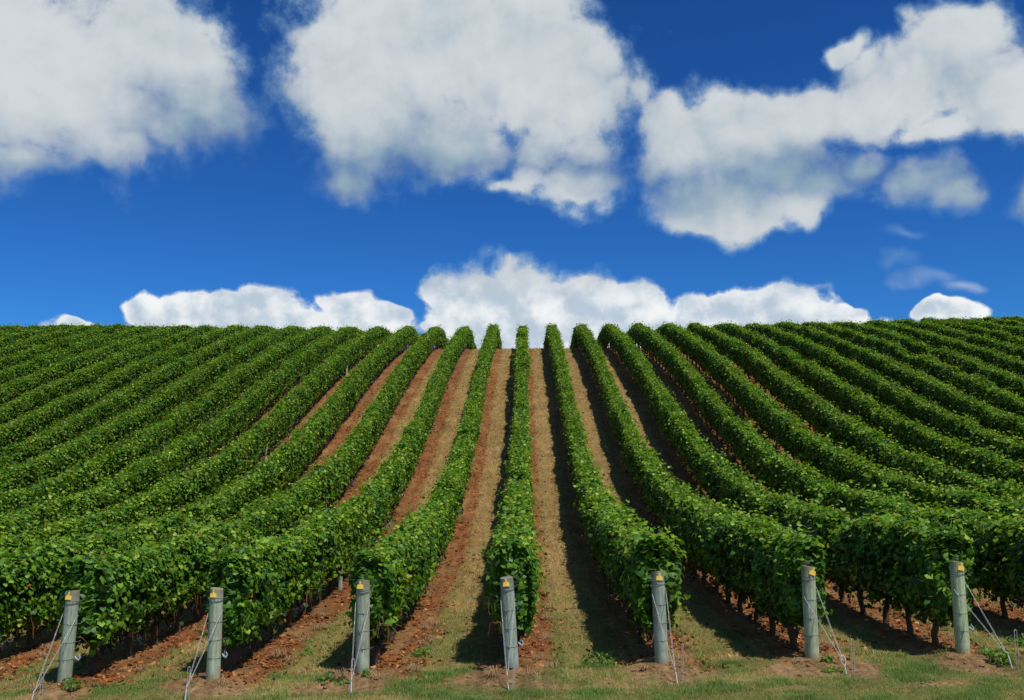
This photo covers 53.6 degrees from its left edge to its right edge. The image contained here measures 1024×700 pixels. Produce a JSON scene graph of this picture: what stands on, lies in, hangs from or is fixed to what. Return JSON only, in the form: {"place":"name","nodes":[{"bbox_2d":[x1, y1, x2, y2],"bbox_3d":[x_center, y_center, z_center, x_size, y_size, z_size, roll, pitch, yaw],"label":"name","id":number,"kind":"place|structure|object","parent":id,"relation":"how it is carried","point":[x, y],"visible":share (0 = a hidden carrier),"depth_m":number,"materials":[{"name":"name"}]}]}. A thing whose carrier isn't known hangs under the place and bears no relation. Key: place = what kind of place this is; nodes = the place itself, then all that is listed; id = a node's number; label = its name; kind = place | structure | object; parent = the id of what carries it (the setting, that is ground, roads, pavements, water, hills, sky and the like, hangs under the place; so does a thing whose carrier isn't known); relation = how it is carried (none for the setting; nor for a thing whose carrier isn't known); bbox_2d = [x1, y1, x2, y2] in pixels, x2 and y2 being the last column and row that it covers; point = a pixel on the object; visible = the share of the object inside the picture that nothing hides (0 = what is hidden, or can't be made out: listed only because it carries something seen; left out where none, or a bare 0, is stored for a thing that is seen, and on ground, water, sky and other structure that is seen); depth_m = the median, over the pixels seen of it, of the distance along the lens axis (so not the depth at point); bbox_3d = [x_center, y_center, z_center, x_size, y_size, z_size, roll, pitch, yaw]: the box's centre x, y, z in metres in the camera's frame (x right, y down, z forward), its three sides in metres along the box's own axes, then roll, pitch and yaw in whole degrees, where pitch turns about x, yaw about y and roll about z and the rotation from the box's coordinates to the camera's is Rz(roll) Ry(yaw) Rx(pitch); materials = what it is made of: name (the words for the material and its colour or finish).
{"place":"outdoors","nodes":[
{"label":"outdoors","id":0,"kind":"place"},
{"bbox_2d":[0,348,1023,699],"bbox_3d":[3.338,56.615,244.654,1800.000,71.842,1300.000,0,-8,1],"label":"ground","id":1,"kind":"structure","parent":0,"point":[604,432],"depth_m":21.34,"materials":[{"name":"soil"}]},
{"bbox_2d":[0,322,25,330],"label":"vine row","id":2,"kind":"object","parent":1,"relation":"on","point":[8,327],"visible":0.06,"depth_m":83.12,"materials":[{"name":"green plant"}]},
{"bbox_2d":[0,323,56,337],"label":"vine row","id":3,"kind":"object","parent":1,"relation":"on","point":[17,330],"visible":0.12,"depth_m":80.26,"materials":[{"name":"green plant"}]},
{"bbox_2d":[0,322,76,348],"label":"vine row","id":4,"kind":"object","parent":1,"relation":"on","point":[13,337],"visible":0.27,"depth_m":76.85,"materials":[{"name":"green plant"}]},
{"bbox_2d":[39,672,43,699],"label":"wire hoop","id":5,"kind":"object","parent":1,"relation":"on","point":[42,685],"visible":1,"depth_m":15.02,"materials":[{"name":"grey metal"}]},
{"bbox_2d":[0,322,106,357],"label":"vine row","id":6,"kind":"object","parent":1,"relation":"on","point":[25,343],"visible":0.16,"depth_m":73.89,"materials":[{"name":"green plant"}]},
{"bbox_2d":[31,590,83,699],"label":"end post","id":7,"kind":"object","parent":1,"relation":"on","point":[68,640],"visible":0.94,"depth_m":15.96,"materials":[{"name":"grey wood"}]},
{"bbox_2d":[0,322,139,370],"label":"vine row","id":8,"kind":"object","parent":1,"relation":"on","point":[14,358],"visible":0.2,"depth_m":71.01,"materials":[{"name":"green plant"}]},
{"bbox_2d":[60,677,83,690],"bbox_3d":[-6.832,5.164,15.699,0.363,0.215,0.369,0,-8,1],"label":"weed plant","id":9,"kind":"object","parent":1,"relation":"on","point":[72,680],"visible":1,"depth_m":15.65,"materials":[{"name":"green plant"}]},
{"bbox_2d":[73,659,89,668],"bbox_3d":[-7.573,5.514,17.826,0.245,0.216,0.228,-2,-8,11],"label":"weed plant","id":10,"kind":"object","parent":1,"relation":"on","point":[81,664],"visible":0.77,"depth_m":17.80,"materials":[{"name":"green plant"}]},
{"bbox_2d":[0,323,167,385],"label":"vine row","id":11,"kind":"object","parent":1,"relation":"on","point":[24,368],"visible":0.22,"depth_m":67.97,"materials":[{"name":"green plant"}]},
{"bbox_2d":[0,324,196,406],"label":"vine row","id":12,"kind":"object","parent":1,"relation":"on","point":[23,383],"visible":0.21,"depth_m":63.24,"materials":[{"name":"green plant"}]},
{"bbox_2d":[0,323,224,425],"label":"vine row","id":13,"kind":"object","parent":1,"relation":"on","point":[28,401],"visible":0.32,"depth_m":59.40,"materials":[{"name":"green plant"}]},
{"bbox_2d":[0,323,253,456],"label":"vine row","id":14,"kind":"object","parent":1,"relation":"on","point":[25,426],"visible":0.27,"depth_m":55.89,"materials":[{"name":"green plant"}]},
{"bbox_2d":[0,324,276,470],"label":"vine row","id":15,"kind":"object","parent":1,"relation":"on","point":[112,406],"visible":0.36,"depth_m":53.33,"materials":[{"name":"green plant"}]},
{"bbox_2d":[0,323,305,495],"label":"vine row","id":16,"kind":"object","parent":1,"relation":"on","point":[61,456],"visible":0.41,"depth_m":49.13,"materials":[{"name":"green plant"}]},
{"bbox_2d":[0,325,333,517],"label":"vine row","id":17,"kind":"object","parent":1,"relation":"on","point":[227,388],"visible":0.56,"depth_m":46.16,"materials":[{"name":"green plant"}]},
{"bbox_2d":[0,325,364,536],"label":"vine row","id":18,"kind":"object","parent":1,"relation":"on","point":[181,453],"visible":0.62,"depth_m":42.57,"materials":[{"name":"green plant"}]},
{"bbox_2d":[0,325,394,553],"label":"vine row","id":19,"kind":"object","parent":1,"relation":"on","point":[202,479],"visible":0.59,"depth_m":39.08,"materials":[{"name":"green plant"}]},
{"bbox_2d":[184,587,227,699],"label":"end post","id":20,"kind":"object","parent":1,"relation":"on","point":[213,644],"visible":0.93,"depth_m":15.93,"materials":[{"name":"grey wood"}]},
{"bbox_2d":[0,324,419,651],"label":"vine row","id":21,"kind":"object","parent":1,"relation":"on","point":[30,591],"visible":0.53,"depth_m":27.86,"materials":[{"name":"green plant"}]},
{"bbox_2d":[50,324,448,675],"bbox_3d":[-6.522,2.465,57.051,1.356,16.681,80.575,0,-8,1],"label":"vine row","id":22,"kind":"object","parent":1,"relation":"on","point":[142,588],"visible":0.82,"depth_m":21.07,"materials":[{"name":"green plant"}]},
{"bbox_2d":[298,647,312,654],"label":"weed plant","id":23,"kind":"object","parent":1,"relation":"on","point":[306,650],"visible":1,"depth_m":18.25,"materials":[{"name":"green plant"}]},
{"bbox_2d":[317,672,335,682],"bbox_3d":[-2.850,5.086,15.761,0.358,0.156,0.354,0,-8,1],"label":"weed plant","id":24,"kind":"object","parent":1,"relation":"on","point":[328,675],"visible":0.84,"depth_m":15.71,"materials":[{"name":"green plant"}]},
{"bbox_2d":[197,325,478,669],"bbox_3d":[-4.138,2.432,57.019,1.441,16.590,80.565,0,-8,1],"label":"vine row","id":25,"kind":"object","parent":1,"relation":"on","point":[265,583],"visible":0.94,"depth_m":22.49,"materials":[{"name":"green plant"}]},
{"bbox_2d":[338,565,342,589],"bbox_3d":[-4.390,5.829,25.920,0.122,1.364,0.125,0,-8,1],"label":"line post","id":26,"kind":"object","parent":1,"relation":"on","point":[340,582],"visible":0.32,"depth_m":25.86,"materials":[{"name":"grey wood"}]},
{"bbox_2d":[333,677,349,685],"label":"weed plant","id":27,"kind":"object","parent":1,"relation":"on","point":[341,682],"visible":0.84,"depth_m":15.39,"materials":[{"name":"green plant"}]},
{"bbox_2d":[350,659,354,694],"bbox_3d":[-2.328,4.814,14.790,0.057,0.605,0.010,4,-8,-19],"label":"wire hoop","id":28,"kind":"object","parent":1,"relation":"on","point":[350,679],"visible":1,"depth_m":14.78,"materials":[{"name":"grey metal"}]},
{"bbox_2d":[351,579,373,692],"bbox_3d":[-2.338,4.453,15.471,0.285,1.784,1.258,-1,-8,1],"label":"end post","id":29,"kind":"object","parent":1,"relation":"on","point":[362,608],"visible":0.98,"depth_m":15.92,"materials":[{"name":"grey wood"}]},
{"bbox_2d":[361,668,370,677],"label":"weed plant","id":30,"kind":"object","parent":1,"relation":"on","point":[365,672],"visible":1,"depth_m":15.63,"materials":[{"name":"green plant"}]},
{"bbox_2d":[338,322,502,664],"bbox_3d":[-1.787,2.352,56.999,1.386,16.562,80.567,0,-8,1],"label":"vine row","id":31,"kind":"object","parent":1,"relation":"on","point":[396,568],"visible":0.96,"depth_m":21.90,"materials":[{"name":"green plant"}]},
{"bbox_2d":[410,647,435,656],"bbox_3d":[-1.579,5.283,17.777,0.429,0.176,0.442,-4,-8,25],"label":"weed plant","id":32,"kind":"object","parent":1,"relation":"on","point":[420,653],"visible":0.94,"depth_m":17.70,"materials":[{"name":"green plant"}]},
{"bbox_2d":[0,347,1023,699],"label":"grass","id":33,"kind":"structure","parent":1,"relation":"on","point":[708,689],"depth_m":16.00,"materials":[{"name":"green plant"}]},
{"bbox_2d":[0,375,1023,690],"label":"fallen leaves","id":34,"kind":"object","parent":1,"relation":"on","point":[422,663],"visible":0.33,"depth_m":19.11,"materials":[{"name":"brown plant"}]},
{"bbox_2d":[0,594,1023,691],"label":"straw","id":35,"kind":"object","parent":1,"relation":"on","point":[490,672],"visible":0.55,"depth_m":17.14,"materials":[{"name":"beige plant"}]},
{"bbox_2d":[500,576,523,687],"bbox_3d":[0.007,4.402,15.426,0.333,1.784,1.298,-4,-8,0],"label":"end post","id":36,"kind":"object","parent":1,"relation":"on","point":[508,612],"visible":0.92,"depth_m":15.89,"materials":[{"name":"grey wood"}]},
{"bbox_2d":[0,560,1023,699],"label":"soil clods","id":37,"kind":"object","parent":1,"relation":"on","point":[495,685],"visible":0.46,"depth_m":17.75,"materials":[{"name":"brown soil"}]},
{"bbox_2d":[478,323,547,647],"bbox_3d":[0.566,2.300,56.974,1.500,16.486,80.567,0,-8,1],"label":"vine row","id":38,"kind":"object","parent":1,"relation":"on","point":[513,551],"visible":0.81,"depth_m":21.44,"materials":[{"name":"green plant"}]},
{"bbox_2d":[512,651,514,689],"bbox_3d":[0.023,4.725,14.751,0.026,0.665,0.010,5,-9,-18],"label":"wire hoop","id":39,"kind":"object","parent":1,"relation":"on","point":[513,668],"visible":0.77,"depth_m":14.77,"materials":[{"name":"grey metal"}]},
{"bbox_2d":[581,650,615,666],"bbox_3d":[1.415,4.998,16.464,0.612,0.242,0.604,0,-8,1],"label":"weed plant","id":40,"kind":"object","parent":1,"relation":"on","point":[601,656],"visible":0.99,"depth_m":16.38,"materials":[{"name":"green plant"}]},
{"bbox_2d":[543,323,689,656],"bbox_3d":[2.878,2.219,56.936,1.329,16.488,80.608,0,-8,1],"label":"vine row","id":41,"kind":"object","parent":1,"relation":"on","point":[630,555],"visible":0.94,"depth_m":22.04,"materials":[{"name":"green plant"}]},
{"bbox_2d":[651,571,677,682],"bbox_3d":[2.347,4.310,15.442,0.285,1.784,1.228,-2,-8,1],"label":"end post","id":42,"kind":"object","parent":1,"relation":"on","point":[661,639],"visible":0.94,"depth_m":15.87,"materials":[{"name":"grey wood"}]},
{"bbox_2d":[681,645,683,682],"bbox_3d":[2.498,4.638,14.839,0.035,0.655,0.010,4,-8,-19],"label":"wire hoop","id":43,"kind":"object","parent":1,"relation":"on","point":[683,661],"visible":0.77,"depth_m":14.85,"materials":[{"name":"grey metal"}]},
{"bbox_2d":[569,322,834,649],"bbox_3d":[5.185,2.185,56.870,1.416,16.355,80.694,0,-8,1],"label":"vine row","id":44,"kind":"object","parent":1,"relation":"on","point":[759,560],"visible":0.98,"depth_m":21.45,"materials":[{"name":"green plant"}]},
{"bbox_2d":[597,323,988,645],"bbox_3d":[7.594,2.112,56.903,1.328,16.343,80.566,0,-8,1],"label":"vine row","id":45,"kind":"object","parent":1,"relation":"on","point":[905,564],"visible":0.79,"depth_m":20.63,"materials":[{"name":"green plant"}]},
{"bbox_2d":[801,565,846,673],"bbox_3d":[4.742,4.229,15.443,0.299,1.784,1.192,0,-8,-4],"label":"end post","id":46,"kind":"object","parent":1,"relation":"on","point":[810,617],"visible":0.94,"depth_m":15.85,"materials":[{"name":"grey wood"}]},
{"bbox_2d":[625,321,1023,618],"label":"vine row","id":47,"kind":"object","parent":1,"relation":"on","point":[1000,555],"visible":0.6,"depth_m":29.36,"materials":[{"name":"green plant"}]},
{"bbox_2d":[820,653,832,662],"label":"weed plant","id":48,"kind":"object","parent":1,"relation":"on","point":[829,659],"visible":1,"depth_m":15.48,"materials":[{"name":"green plant"}]},
{"bbox_2d":[822,666,846,673],"bbox_3d":[4.791,4.742,15.049,0.394,0.114,0.406,0,-8,1],"label":"weed plant","id":49,"kind":"object","parent":1,"relation":"on","point":[831,671],"visible":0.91,"depth_m":14.95,"materials":[{"name":"green plant"}]},
{"bbox_2d":[655,321,1023,519],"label":"vine row","id":50,"kind":"object","parent":1,"relation":"on","point":[785,430],"visible":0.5,"depth_m":39.82,"materials":[{"name":"green plant"}]},
{"bbox_2d":[673,321,1023,501],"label":"vine row","id":51,"kind":"object","parent":1,"relation":"on","point":[820,416],"visible":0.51,"depth_m":44.26,"materials":[{"name":"green plant"}]},
{"bbox_2d":[851,639,854,673],"bbox_3d":[5.007,4.549,14.887,0.053,0.605,0.010,4,-8,-19],"label":"wire hoop","id":52,"kind":"object","parent":1,"relation":"on","point":[851,654],"visible":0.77,"depth_m":14.89,"materials":[{"name":"grey metal"}]},
{"bbox_2d":[713,320,1023,487],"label":"vine row","id":53,"kind":"object","parent":1,"relation":"on","point":[845,397],"visible":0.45,"depth_m":45.78,"materials":[{"name":"green plant"}]},
{"bbox_2d":[741,321,1023,464],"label":"vine row","id":54,"kind":"object","parent":1,"relation":"on","point":[912,406],"visible":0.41,"depth_m":49.88,"materials":[{"name":"green plant"}]},
{"bbox_2d":[771,319,1023,442],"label":"vine row","id":55,"kind":"object","parent":1,"relation":"on","point":[947,396],"visible":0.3,"depth_m":53.15,"materials":[{"name":"green plant"}]},
{"bbox_2d":[797,319,1023,417],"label":"vine row","id":56,"kind":"object","parent":1,"relation":"on","point":[978,386],"visible":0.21,"depth_m":56.62,"materials":[{"name":"green plant"}]},
{"bbox_2d":[825,319,1023,398],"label":"vine row","id":57,"kind":"object","parent":1,"relation":"on","point":[1001,378],"visible":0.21,"depth_m":60.32,"materials":[{"name":"green plant"}]},
{"bbox_2d":[860,318,1023,378],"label":"vine row","id":58,"kind":"object","parent":1,"relation":"on","point":[999,360],"visible":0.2,"depth_m":65.12,"materials":[{"name":"green plant"}]},
{"bbox_2d":[885,316,1023,360],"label":"vine row","id":59,"kind":"object","parent":1,"relation":"on","point":[1009,348],"visible":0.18,"depth_m":68.86,"materials":[{"name":"green plant"}]},
{"bbox_2d":[919,315,1023,346],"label":"vine row","id":60,"kind":"object","parent":1,"relation":"on","point":[1002,335],"visible":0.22,"depth_m":72.10,"materials":[{"name":"green plant"}]},
{"bbox_2d":[949,561,1012,667],"bbox_3d":[7.250,4.155,15.458,0.336,1.785,1.220,3,-8,-21],"label":"end post","id":61,"kind":"object","parent":1,"relation":"on","point":[960,613],"visible":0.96,"depth_m":15.83,"materials":[{"name":"grey wood"}]},
{"bbox_2d":[942,316,1023,337],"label":"vine row","id":62,"kind":"object","parent":1,"relation":"on","point":[1013,330],"visible":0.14,"depth_m":75.65,"materials":[{"name":"green plant"}]},
{"bbox_2d":[977,645,995,657],"bbox_3d":[7.281,4.619,15.532,0.273,0.202,0.271,3,-8,-20],"label":"weed plant","id":63,"kind":"object","parent":1,"relation":"on","point":[983,649],"visible":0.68,"depth_m":15.50,"materials":[{"name":"green plant"}]},
{"bbox_2d":[971,315,1023,326],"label":"vine row","id":64,"kind":"object","parent":1,"relation":"on","point":[1006,321],"visible":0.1,"depth_m":78.95,"materials":[{"name":"green plant"}]},
{"bbox_2d":[986,644,1015,664],"bbox_3d":[7.295,4.542,15.120,0.408,0.309,0.398,0,-8,1],"label":"weed plant","id":65,"kind":"object","parent":1,"relation":"on","point":[1001,660],"visible":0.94,"depth_m":15.08,"materials":[{"name":"green plant"}]},
{"bbox_2d":[997,313,1023,321],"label":"vine row","id":66,"kind":"object","parent":1,"relation":"on","point":[1018,318],"visible":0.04,"depth_m":82.14,"materials":[{"name":"green plant"}]},
{"bbox_2d":[1004,633,1023,647],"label":"weed plant","id":67,"kind":"object","parent":1,"relation":"on","point":[1019,641],"visible":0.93,"depth_m":16.67,"materials":[{"name":"green plant"}]},
{"bbox_2d":[1014,630,1018,665],"bbox_3d":[7.453,4.447,14.967,0.061,0.625,0.010,3,-8,-19],"label":"wire hoop","id":68,"kind":"object","parent":1,"relation":"on","point":[1015,647],"visible":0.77,"depth_m":14.98,"materials":[{"name":"grey metal"}]},
{"bbox_2d":[0,0,1023,349],"label":"sky","id":69,"kind":"structure","parent":0,"point":[392,164],"materials":[{"name":"blue"}]}
]}

